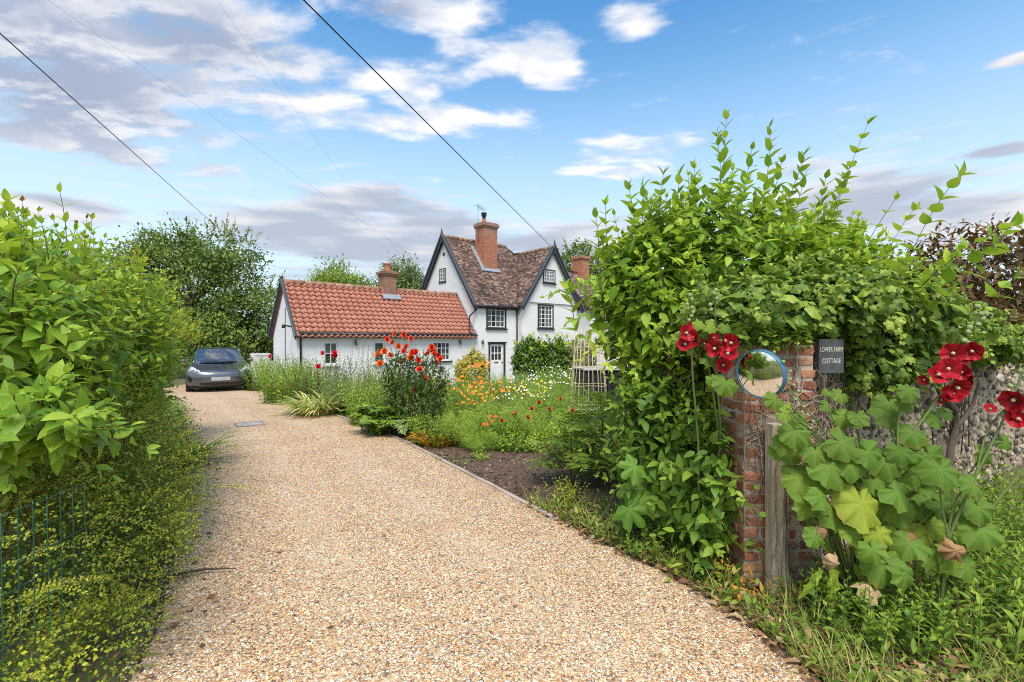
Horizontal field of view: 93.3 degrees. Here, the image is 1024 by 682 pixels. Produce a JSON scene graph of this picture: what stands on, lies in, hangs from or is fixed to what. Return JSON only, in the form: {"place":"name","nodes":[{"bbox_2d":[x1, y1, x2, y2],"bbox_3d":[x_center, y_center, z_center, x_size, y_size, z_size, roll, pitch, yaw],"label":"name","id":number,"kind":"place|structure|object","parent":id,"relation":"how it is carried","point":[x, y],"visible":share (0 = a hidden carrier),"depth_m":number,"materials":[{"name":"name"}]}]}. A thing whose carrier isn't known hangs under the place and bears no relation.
{"place":"outdoors","nodes":[
{"label":"outdoors","id":0,"kind":"place"},
{"bbox_2d":[0,33,233,241],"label":"overhead cable","id":1,"kind":"object","parent":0,"point":[86,110],"visible":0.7,"depth_m":12.24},
{"bbox_2d":[285,393,582,507],"bbox_3d":[-2.025,1.872,12.710,5.680,0.460,15.712,0,0,-36],"label":"garden bed","id":2,"kind":"object","parent":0,"point":[532,481],"visible":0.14,"depth_m":6.23,"materials":[{"name":"soil"}]},
{"bbox_2d":[244,358,333,404],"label":"bushy plant","id":3,"kind":"object","parent":2,"relation":"on","point":[270,390],"visible":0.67,"depth_m":12.65,"materials":[{"name":"green plant"}]},
{"bbox_2d":[266,388,356,418],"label":"striped grass","id":4,"kind":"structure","parent":2,"relation":"on","point":[305,406],"depth_m":10.60,"materials":[{"name":"green plant"}]},
{"bbox_2d":[268,350,357,405],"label":"bushy plant","id":5,"kind":"object","parent":2,"relation":"on","point":[334,355],"visible":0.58,"depth_m":12.02,"materials":[{"name":"green plant"}]},
{"bbox_2d":[297,369,396,407],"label":"filler plant","id":6,"kind":"object","parent":2,"relation":"on","point":[325,391],"visible":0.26,"depth_m":11.43,"materials":[{"name":"green plant"}]},
{"bbox_2d":[320,341,379,397],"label":"tall herb","id":7,"kind":"object","parent":2,"relation":"on","point":[353,367],"visible":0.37,"depth_m":12.84,"materials":[{"name":"green plant"}]},
{"bbox_2d":[313,356,418,414],"bbox_3d":[-3.357,1.007,11.202,2.539,1.323,2.468,0,0,0],"label":"gaura","id":8,"kind":"object","parent":2,"relation":"on","point":[334,385],"visible":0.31,"depth_m":10.89,"materials":[{"name":"green plant"}]},
{"bbox_2d":[340,401,407,434],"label":"fern","id":9,"kind":"object","parent":2,"relation":"on","point":[372,412],"visible":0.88,"depth_m":8.25,"materials":[{"name":"green plant"}]},
{"bbox_2d":[337,376,426,426],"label":"filler plant","id":10,"kind":"object","parent":2,"relation":"on","point":[346,400],"visible":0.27,"depth_m":9.44,"materials":[{"name":"green plant"}]},
{"bbox_2d":[343,365,444,414],"bbox_3d":[-2.377,1.081,10.198,2.090,1.206,1.989,0,0,-38],"label":"fennel","id":11,"kind":"object","parent":2,"relation":"on","point":[361,400],"visible":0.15,"depth_m":9.93,"materials":[{"name":"green plant"}]},
{"bbox_2d":[378,412,433,435],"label":"fern","id":12,"kind":"object","parent":2,"relation":"on","point":[401,426],"visible":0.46,"depth_m":8.09,"materials":[{"name":"green plant"}]},
{"bbox_2d":[374,331,459,436],"bbox_3d":[-1.731,0.771,8.434,1.398,1.892,1.119,0,0,27],"label":"rose bush","id":13,"kind":"object","parent":2,"relation":"on","point":[398,384],"visible":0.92,"depth_m":8.26,"materials":[{"name":"green plant"}]},
{"bbox_2d":[377,371,491,406],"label":"filler plant","id":14,"kind":"object","parent":2,"relation":"on","point":[456,382],"visible":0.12,"depth_m":13.78,"materials":[{"name":"green plant"}]},
{"bbox_2d":[408,424,461,447],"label":"bronze leaf plant","id":15,"kind":"object","parent":2,"relation":"on","point":[433,442],"visible":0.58,"depth_m":7.49,"materials":[{"name":"orange plant"}]},
{"bbox_2d":[405,407,487,447],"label":"filler plant","id":16,"kind":"object","parent":2,"relation":"on","point":[429,427],"visible":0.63,"depth_m":7.65,"materials":[{"name":"green plant"}]},
{"bbox_2d":[433,404,495,448],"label":"fennel fronds","id":17,"kind":"object","parent":2,"relation":"on","point":[464,417],"visible":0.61,"depth_m":7.50,"materials":[{"name":"green plant"}]},
{"bbox_2d":[448,421,485,448],"bbox_3d":[-0.706,1.480,7.429,0.660,0.563,0.764,0,0,0],"label":"front mound","id":18,"kind":"object","parent":2,"relation":"on","point":[464,432],"visible":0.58,"depth_m":7.35,"materials":[{"name":"green plant"}]},
{"bbox_2d":[432,375,507,407],"bbox_3d":[-0.982,1.264,11.424,1.820,0.865,1.792,0,0,0],"label":"alstroemeria","id":19,"kind":"object","parent":2,"relation":"on","point":[458,379],"visible":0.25,"depth_m":11.29,"materials":[{"name":"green plant"}]},
{"bbox_2d":[424,379,518,420],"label":"filler plant","id":20,"kind":"object","parent":2,"relation":"on","point":[466,394],"visible":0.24,"depth_m":10.30,"materials":[{"name":"green plant"}]},
{"bbox_2d":[442,381,509,418],"bbox_3d":[-0.770,1.257,9.568,1.335,0.943,1.378,0,0,-17],"label":"alstroemeria","id":21,"kind":"object","parent":2,"relation":"on","point":[469,398],"visible":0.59,"depth_m":9.45,"materials":[{"name":"orange plant"}]},
{"bbox_2d":[460,427,501,452],"bbox_3d":[-0.446,1.494,7.176,0.685,0.486,0.588,0,0,-29],"label":"front mound","id":22,"kind":"object","parent":2,"relation":"on","point":[484,445],"visible":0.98,"depth_m":7.15,"materials":[{"name":"green plant"}]},
{"bbox_2d":[458,396,525,437],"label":"love in mist","id":23,"kind":"object","parent":2,"relation":"on","point":[499,415],"visible":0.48,"depth_m":8.13,"materials":[{"name":"green plant"}]},
{"bbox_2d":[458,405,530,442],"bbox_3d":[-0.315,1.416,8.251,1.277,0.558,1.332,0,0,0],"label":"leafy mound","id":24,"kind":"object","parent":2,"relation":"on","point":[494,424],"visible":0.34,"depth_m":7.93,"materials":[{"name":"green plant"}]},
{"bbox_2d":[482,423,556,452],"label":"filler plant","id":25,"kind":"object","parent":2,"relation":"on","point":[510,438],"visible":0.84,"depth_m":7.32,"materials":[{"name":"green plant"}]},
{"bbox_2d":[485,369,556,402],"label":"love in mist","id":26,"kind":"object","parent":2,"relation":"on","point":[517,378],"visible":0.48,"depth_m":12.89,"materials":[{"name":"green plant"}]},
{"bbox_2d":[492,386,550,422],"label":"white cosmos","id":27,"kind":"object","parent":2,"relation":"on","point":[516,397],"visible":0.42,"depth_m":9.22,"materials":[{"name":"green plant"}]},
{"bbox_2d":[508,375,550,412],"bbox_3d":[0.350,1.224,10.189,1.018,0.947,0.966,0,0,0],"label":"rudbeckia","id":28,"kind":"object","parent":2,"relation":"on","point":[511,395],"visible":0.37,"depth_m":10.08,"materials":[{"name":"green plant"}]},
{"bbox_2d":[491,397,578,435],"bbox_3d":[0.401,1.300,8.508,1.663,0.765,2.166,0,0,0],"label":"zinnia","id":29,"kind":"object","parent":2,"relation":"on","point":[528,416],"visible":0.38,"depth_m":8.43,"materials":[{"name":"green plant"}]},
{"bbox_2d":[506,405,569,443],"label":"love in mist","id":30,"kind":"object","parent":2,"relation":"on","point":[529,424],"visible":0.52,"depth_m":7.82,"materials":[{"name":"green plant"}]},
{"bbox_2d":[513,373,574,406],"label":"white lace flower","id":31,"kind":"object","parent":2,"relation":"on","point":[555,390],"visible":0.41,"depth_m":10.85,"materials":[{"name":"green plant"}]},
{"bbox_2d":[516,364,580,402],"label":"white lace flower","id":32,"kind":"object","parent":2,"relation":"on","point":[565,379],"visible":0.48,"depth_m":12.50,"materials":[{"name":"green plant"}]},
{"bbox_2d":[517,377,597,414],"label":"love in mist","id":33,"kind":"object","parent":2,"relation":"on","point":[532,385],"visible":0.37,"depth_m":9.29,"materials":[{"name":"green plant"}]},
{"bbox_2d":[534,394,584,431],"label":"dark leaf plant","id":34,"kind":"object","parent":2,"relation":"on","point":[557,404],"visible":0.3,"depth_m":8.80,"materials":[{"name":"green plant"}]},
{"bbox_2d":[542,476,589,507],"bbox_3d":[0.551,1.507,4.858,0.414,0.327,0.422,0,0,-37],"label":"yellow spurge","id":35,"kind":"object","parent":2,"relation":"on","point":[560,489],"visible":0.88,"depth_m":4.87,"materials":[{"name":"green plant"}]},
{"bbox_2d":[120,384,815,681],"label":"driveway","id":36,"kind":"structure","parent":0,"point":[227,407],"depth_m":3.27,"materials":[{"name":"beige gravel"}]},
{"bbox_2d":[113,397,235,676],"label":"leaf litter","id":37,"kind":"object","parent":36,"relation":"on","point":[215,598],"visible":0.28,"depth_m":3.05,"materials":[{"name":"brown plant"}]},
{"bbox_2d":[140,567,234,579],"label":"fallen twig","id":38,"kind":"object","parent":36,"relation":"on","point":[189,571],"visible":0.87,"depth_m":3.35,"materials":[{"name":"brown wood"}]},
{"bbox_2d":[180,347,252,391],"bbox_3d":[-10.628,0.931,17.431,2.189,1.437,4.722,0,0,-34],"label":"parked car","id":39,"kind":"object","parent":36,"relation":"on","point":[210,367],"visible":0.83,"depth_m":15.92,"materials":[{"name":"paint"}]},
{"bbox_2d":[0,342,1023,681],"bbox_3d":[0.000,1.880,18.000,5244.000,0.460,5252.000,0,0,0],"label":"ground","id":40,"kind":"structure","parent":0,"point":[74,676],"depth_m":2.98,"materials":[{"name":"green plant"}]},
{"bbox_2d":[0,482,87,681],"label":"wire fence","id":41,"kind":"object","parent":40,"relation":"on","point":[19,586],"visible":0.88,"depth_m":2.24,"materials":[{"name":"green metal"}]},
{"bbox_2d":[0,182,192,568],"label":"broad leaved shrub","id":42,"kind":"object","parent":40,"relation":"on","point":[50,417],"visible":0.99,"depth_m":2.51,"materials":[{"name":"green plant"}]},
{"bbox_2d":[0,238,212,523],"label":"hedge shrub","id":43,"kind":"object","parent":40,"relation":"on","point":[182,333],"visible":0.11,"depth_m":5.13,"materials":[{"name":"green plant"}]},
{"bbox_2d":[18,195,190,320],"bbox_3d":[-4.460,-0.793,5.658,0.327,0.908,5.134,0,0,-23],"label":"tall shoot","id":44,"kind":"object","parent":43,"relation":"attached to","point":[22,198],"visible":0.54,"depth_m":4.45,"materials":[{"name":"green plant"}]},
{"bbox_2d":[0,345,271,681],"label":"leaved shrub","id":45,"kind":"object","parent":40,"relation":"on","point":[41,588],"visible":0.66,"depth_m":2.91,"materials":[{"name":"green plant"}]},
{"bbox_2d":[59,389,232,583],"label":"undergrowth","id":46,"kind":"object","parent":40,"relation":"on","point":[138,512],"visible":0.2,"depth_m":4.79,"materials":[{"name":"green plant"}]},
{"bbox_2d":[138,426,254,472],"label":"strap leaved plant","id":47,"kind":"object","parent":40,"relation":"on","point":[208,445],"visible":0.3,"depth_m":6.49,"materials":[{"name":"green plant"}]},
{"bbox_2d":[103,212,298,375],"bbox_3d":[-15.942,-2.257,23.337,13.141,8.074,7.310,0,0,13],"label":"broadleaf tree","id":48,"kind":"object","parent":40,"relation":"on","point":[188,254],"visible":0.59,"depth_m":22.45,"materials":[{"name":"green plant"}]},
{"bbox_2d":[227,283,273,367],"bbox_3d":[-12.105,-0.417,25.557,7.647,5.355,5.391,0,0,0],"label":"broadleaf tree","id":49,"kind":"object","parent":40,"relation":"on","point":[265,342],"visible":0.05,"depth_m":24.97,"materials":[{"name":"green plant"}]},
{"bbox_2d":[250,353,270,382],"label":"yard wall","id":50,"kind":"structure","parent":40,"relation":"on","point":[258,358],"depth_m":18.91,"materials":[{"name":"white paint"}]},
{"bbox_2d":[229,354,309,390],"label":"side shrub","id":51,"kind":"object","parent":40,"relation":"on","point":[247,385],"visible":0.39,"depth_m":16.18,"materials":[{"name":"green plant"}]},
{"bbox_2d":[295,253,378,285],"bbox_3d":[-11.898,-2.018,33.426,6.711,8.506,5.909,0,0,0],"label":"broadleaf tree","id":52,"kind":"object","parent":40,"relation":"on","point":[339,273],"visible":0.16,"depth_m":32.81,"materials":[{"name":"green plant"}]},
{"bbox_2d":[368,251,424,289],"bbox_3d":[-7.447,-2.083,34.418,6.319,8.627,5.329,0,0,0],"label":"broadleaf tree","id":53,"kind":"object","parent":40,"relation":"on","point":[406,278],"visible":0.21,"depth_m":33.91,"materials":[{"name":"green plant"}]},
{"bbox_2d":[267,205,584,390],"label":"farm cottage","id":54,"kind":"structure","parent":40,"relation":"on","point":[496,309],"depth_m":22.64,"materials":[{"name":"white paint"}]},
{"bbox_2d":[322,342,337,366],"bbox_3d":[-7.043,0.470,18.585,0.880,1.220,0.640,0,0,-41],"label":"window","id":55,"kind":"structure","parent":54,"relation":"in","point":[330,348],"depth_m":18.53,"materials":[{"name":"white paint"}]},
{"bbox_2d":[372,341,387,364],"bbox_3d":[-5.554,0.460,19.895,0.840,1.240,0.640,0,0,-41],"label":"window","id":56,"kind":"structure","parent":54,"relation":"in","point":[381,344],"depth_m":19.88,"materials":[{"name":"white paint"}]},
{"bbox_2d":[303,0,513,209],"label":"overhead cable","id":57,"kind":"object","parent":54,"relation":"attached to","point":[391,87],"visible":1,"depth_m":9.96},
{"bbox_2d":[432,341,452,361],"bbox_3d":[-3.301,0.455,21.875,1.280,1.210,0.640,0,0,-41],"label":"window","id":58,"kind":"structure","parent":54,"relation":"in","point":[443,347],"depth_m":21.95,"materials":[{"name":"white paint"}]},
{"bbox_2d":[485,308,507,329],"bbox_3d":[-0.920,-1.235,23.929,1.525,1.510,0.640,0,0,-41],"label":"window","id":59,"kind":"structure","parent":54,"relation":"in","point":[496,319],"depth_m":24.01,"materials":[{"name":"white paint"}]},
{"bbox_2d":[490,344,502,381],"bbox_3d":[-0.773,1.120,23.810,0.860,1.940,0.089,0,0,-41],"label":"door","id":60,"kind":"structure","parent":54,"relation":"in","point":[496,350],"depth_m":23.82,"materials":[{"name":"white paint"}]},
{"bbox_2d":[537,304,554,329],"bbox_3d":[1.626,-1.300,25.765,1.440,1.540,0.640,0,0,-41],"label":"window","id":61,"kind":"structure","parent":54,"relation":"in","point":[544,314],"depth_m":25.78,"materials":[{"name":"white paint"}]},
{"bbox_2d":[542,269,556,284],"bbox_3d":[1.991,-3.402,25.638,1.020,0.775,0.118,0,0,-41],"label":"window","id":62,"kind":"structure","parent":54,"relation":"in","point":[544,282],"depth_m":25.66,"materials":[{"name":"white paint"}]},
{"bbox_2d":[333,414,559,520],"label":"kerb","id":63,"kind":"structure","parent":40,"relation":"on","point":[505,492],"depth_m":5.77,"materials":[{"name":"grey concrete"}]},
{"bbox_2d":[452,345,489,385],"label":"yellow shrub","id":64,"kind":"object","parent":40,"relation":"on","point":[459,366],"visible":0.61,"depth_m":17.10,"materials":[{"name":"yellow plant"}]},
{"bbox_2d":[470,373,536,398],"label":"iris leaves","id":65,"kind":"object","parent":40,"relation":"on","point":[520,381],"visible":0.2,"depth_m":15.40,"materials":[{"name":"green plant"}]},
{"bbox_2d":[508,331,598,388],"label":"shrub","id":66,"kind":"object","parent":40,"relation":"on","point":[539,351],"visible":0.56,"depth_m":18.30,"materials":[{"name":"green plant"}]},
{"bbox_2d":[529,364,627,402],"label":"filler plant","id":67,"kind":"object","parent":40,"relation":"on","point":[542,373],"visible":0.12,"depth_m":13.74,"materials":[{"name":"green plant"}]},
{"bbox_2d":[558,237,613,274],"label":"broadleaf tree","id":68,"kind":"object","parent":40,"relation":"on","point":[575,250],"visible":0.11,"depth_m":42.30,"materials":[{"name":"green plant"}]},
{"bbox_2d":[568,329,607,442],"bbox_3d":[1.275,0.725,8.040,0.724,1.851,0.726,0,0,0],"label":"cane obelisk","id":69,"kind":"object","parent":40,"relation":"on","point":[588,367],"visible":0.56,"depth_m":7.97,"materials":[{"name":"beige wood"}]},
{"bbox_2d":[547,397,633,438],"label":"filler plant","id":70,"kind":"object","parent":40,"relation":"on","point":[581,411],"visible":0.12,"depth_m":8.47,"materials":[{"name":"green plant"}]},
{"bbox_2d":[567,255,627,371],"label":"neighbour house","id":71,"kind":"structure","parent":40,"relation":"on","point":[580,269],"depth_m":30.80,"materials":[{"name":"paint"}]},
{"bbox_2d":[574,366,620,414],"bbox_3d":[2.000,1.230,11.200,1.000,1.240,0.900,0,0,-10],"label":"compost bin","id":72,"kind":"object","parent":40,"relation":"on","point":[609,386],"visible":0.38,"depth_m":10.81,"materials":[{"name":"plastic"}]},
{"bbox_2d":[531,477,1023,681],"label":"verge weeds","id":73,"kind":"object","parent":40,"relation":"on","point":[852,674],"visible":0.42,"depth_m":2.73,"materials":[{"name":"green plant"}]},
{"bbox_2d":[790,340,1023,560],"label":"flint wall","id":74,"kind":"structure","parent":40,"relation":"on","point":[994,383],"depth_m":5.25,"materials":[{"name":"stone"}]},
{"bbox_2d":[817,339,843,372],"bbox_3d":[2.222,0.105,3.374,0.215,0.235,0.018,0,0,-14],"label":"name sign","id":75,"kind":"object","parent":74,"relation":"attached to","point":[830,355],"visible":1,"depth_m":3.37,"materials":[{"name":"stone"}]},
{"bbox_2d":[654,245,1023,429],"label":"ivy","id":76,"kind":"object","parent":74,"relation":"on","point":[889,345],"visible":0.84,"depth_m":3.47,"materials":[{"name":"green plant"}]},
{"bbox_2d":[741,114,1023,334],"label":"arching shrub","id":77,"kind":"object","parent":74,"relation":"on","point":[944,264],"visible":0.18,"depth_m":3.59,"materials":[{"name":"green plant"}]},
{"bbox_2d":[929,363,979,515],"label":"climber stem","id":78,"kind":"object","parent":74,"relation":"attached to","point":[956,423],"visible":0.52,"depth_m":4.75,"materials":[{"name":"brown plant"}]},
{"bbox_2d":[890,212,1023,324],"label":"copper shrub","id":79,"kind":"object","parent":40,"relation":"on","point":[973,293],"visible":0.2,"depth_m":7.34,"materials":[{"name":"brown plant"}]},
{"bbox_2d":[937,454,1023,550],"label":"weed clump","id":80,"kind":"object","parent":40,"relation":"on","point":[981,481],"visible":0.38,"depth_m":4.23,"materials":[{"name":"green plant"}]},
{"bbox_2d":[967,292,1023,325],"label":"pale bush","id":81,"kind":"object","parent":40,"relation":"on","point":[1010,317],"visible":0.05,"depth_m":6.93,"materials":[{"name":"green plant"}]},
{"bbox_2d":[0,0,1023,338],"label":"sky","id":82,"kind":"structure","parent":0,"point":[555,104],"materials":[{"name":"blue"}]},
{"bbox_2d":[545,456,1023,681],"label":"verge soil","id":83,"kind":"structure","parent":0,"point":[595,483],"depth_m":3.15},
{"bbox_2d":[522,408,611,485],"bbox_3d":[0.744,1.204,5.505,1.074,0.892,1.046,0,0,40],"label":"sumac","id":84,"kind":"object","parent":83,"relation":"on","point":[581,465],"visible":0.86,"depth_m":5.41,"materials":[{"name":"green plant"}]},
{"bbox_2d":[545,408,635,467],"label":"filler plant","id":85,"kind":"object","parent":83,"relation":"on","point":[558,434],"visible":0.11,"depth_m":6.81,"materials":[{"name":"green plant"}]},
{"bbox_2d":[557,390,637,485],"bbox_3d":[1.046,1.120,5.569,1.146,1.060,1.126,0,0,0],"label":"sumac","id":86,"kind":"object","parent":83,"relation":"on","point":[592,434],"visible":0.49,"depth_m":5.45,"materials":[{"name":"green plant"}]},
{"bbox_2d":[581,422,637,481],"bbox_3d":[1.382,1.346,6.001,1.164,0.689,1.072,0,0,0],"label":"leafy sapling","id":87,"kind":"object","parent":83,"relation":"on","point":[600,457],"visible":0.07,"depth_m":5.99,"materials":[{"name":"green plant"}]},
{"bbox_2d":[589,502,695,560],"bbox_3d":[1.098,1.494,3.923,0.877,0.369,0.903,0,0,-41],"label":"bramble growth","id":88,"kind":"object","parent":83,"relation":"on","point":[637,548],"visible":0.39,"depth_m":3.75,"materials":[{"name":"green plant"}]},
{"bbox_2d":[614,445,713,532],"bbox_3d":[1.218,1.192,3.754,0.848,0.722,0.410,0,0,9],"label":"sycamore seedling","id":89,"kind":"object","parent":83,"relation":"on","point":[627,514],"visible":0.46,"depth_m":3.69,"materials":[{"name":"green plant"}]},
{"bbox_2d":[577,363,766,588],"bbox_3d":[1.328,1.019,3.899,1.578,1.710,1.369,0,0,42],"label":"dark leaved shrub","id":90,"kind":"object","parent":83,"relation":"on","point":[653,458],"visible":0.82,"depth_m":3.54,"materials":[{"name":"green plant"}]},
{"bbox_2d":[677,287,738,573],"bbox_3d":[1.258,0.648,3.227,0.388,2.007,0.409,0,0,0],"label":"hollyhock","id":91,"kind":"object","parent":83,"relation":"on","point":[719,384],"visible":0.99,"depth_m":3.12,"materials":[{"name":"red plant"}]},
{"bbox_2d":[540,108,919,470],"bbox_3d":[2.244,-0.230,4.645,4.051,3.783,2.412,0,0,0],"label":"tall garden shrub","id":92,"kind":"object","parent":83,"relation":"on","point":[637,297],"visible":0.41,"depth_m":4.20,"materials":[{"name":"green plant"}]},
{"bbox_2d":[712,556,777,601],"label":"wilted weed","id":93,"kind":"object","parent":83,"relation":"on","point":[748,583],"visible":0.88,"depth_m":3.14,"materials":[{"name":"brown plant"}]},
{"bbox_2d":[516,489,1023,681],"bbox_3d":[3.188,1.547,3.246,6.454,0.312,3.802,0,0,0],"label":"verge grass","id":94,"kind":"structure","parent":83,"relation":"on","point":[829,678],"depth_m":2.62,"materials":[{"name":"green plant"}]},
{"bbox_2d":[519,483,1023,681],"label":"tall verge grass","id":95,"kind":"structure","parent":83,"relation":"on","point":[993,672],"depth_m":2.61,"materials":[{"name":"green plant"}]},
{"bbox_2d":[520,496,1023,681],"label":"verge litter","id":96,"kind":"object","parent":83,"relation":"on","point":[788,658],"visible":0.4,"depth_m":2.70,"materials":[{"name":"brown plant"}]},
{"bbox_2d":[720,345,825,585],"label":"brick pillar","id":97,"kind":"structure","parent":83,"relation":"on","point":[750,418],"depth_m":3.25,"materials":[{"name":"red brick"}]},
{"bbox_2d":[736,349,786,397],"bbox_3d":[1.680,0.184,3.094,0.384,0.306,0.306,-8,4,-33],"label":"convex mirror","id":98,"kind":"object","parent":97,"relation":"attached to","point":[760,373],"visible":0.97,"depth_m":2.98,"materials":[{"name":"white mirror"}]},
{"bbox_2d":[765,423,788,595],"bbox_3d":[1.737,1.134,3.158,0.132,1.191,0.084,0,0,-4],"label":"gate post","id":99,"kind":"object","parent":83,"relation":"on","point":[776,531],"visible":0.59,"depth_m":3.13,"materials":[{"name":"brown wood"}]},
{"bbox_2d":[798,538,895,616],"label":"dock plant","id":100,"kind":"object","parent":83,"relation":"on","point":[834,575],"visible":0.52,"depth_m":2.86,"materials":[{"name":"green plant"}]},
{"bbox_2d":[763,304,989,610],"bbox_3d":[2.151,0.717,2.865,1.331,1.873,0.394,0,0,0],"label":"hollyhock","id":101,"kind":"object","parent":83,"relation":"on","point":[869,487],"visible":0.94,"depth_m":2.81,"materials":[{"name":"green plant"}]},
{"bbox_2d":[797,549,970,667],"bbox_3d":[2.057,1.486,2.729,0.772,0.399,0.775,0,0,25],"label":"weed clump","id":102,"kind":"object","parent":83,"relation":"on","point":[880,627],"visible":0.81,"depth_m":2.61,"materials":[{"name":"green plant"}]},
{"bbox_2d":[855,366,1023,624],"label":"hollyhock","id":103,"kind":"object","parent":83,"relation":"on","point":[880,567],"visible":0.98,"depth_m":2.67,"materials":[{"name":"green plant"}]},
{"bbox_2d":[906,510,1023,623],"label":"weed clump","id":104,"kind":"object","parent":83,"relation":"on","point":[1012,562],"visible":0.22,"depth_m":3.00,"materials":[{"name":"green plant"}]},
{"bbox_2d":[907,526,1023,670],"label":"weed clump","id":105,"kind":"object","parent":83,"relation":"on","point":[976,607],"visible":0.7,"depth_m":2.56,"materials":[{"name":"green plant"}]},
{"bbox_2d":[947,489,1023,579],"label":"weed clump","id":106,"kind":"object","parent":83,"relation":"on","point":[1005,529],"visible":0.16,"depth_m":3.45,"materials":[{"name":"green plant"}]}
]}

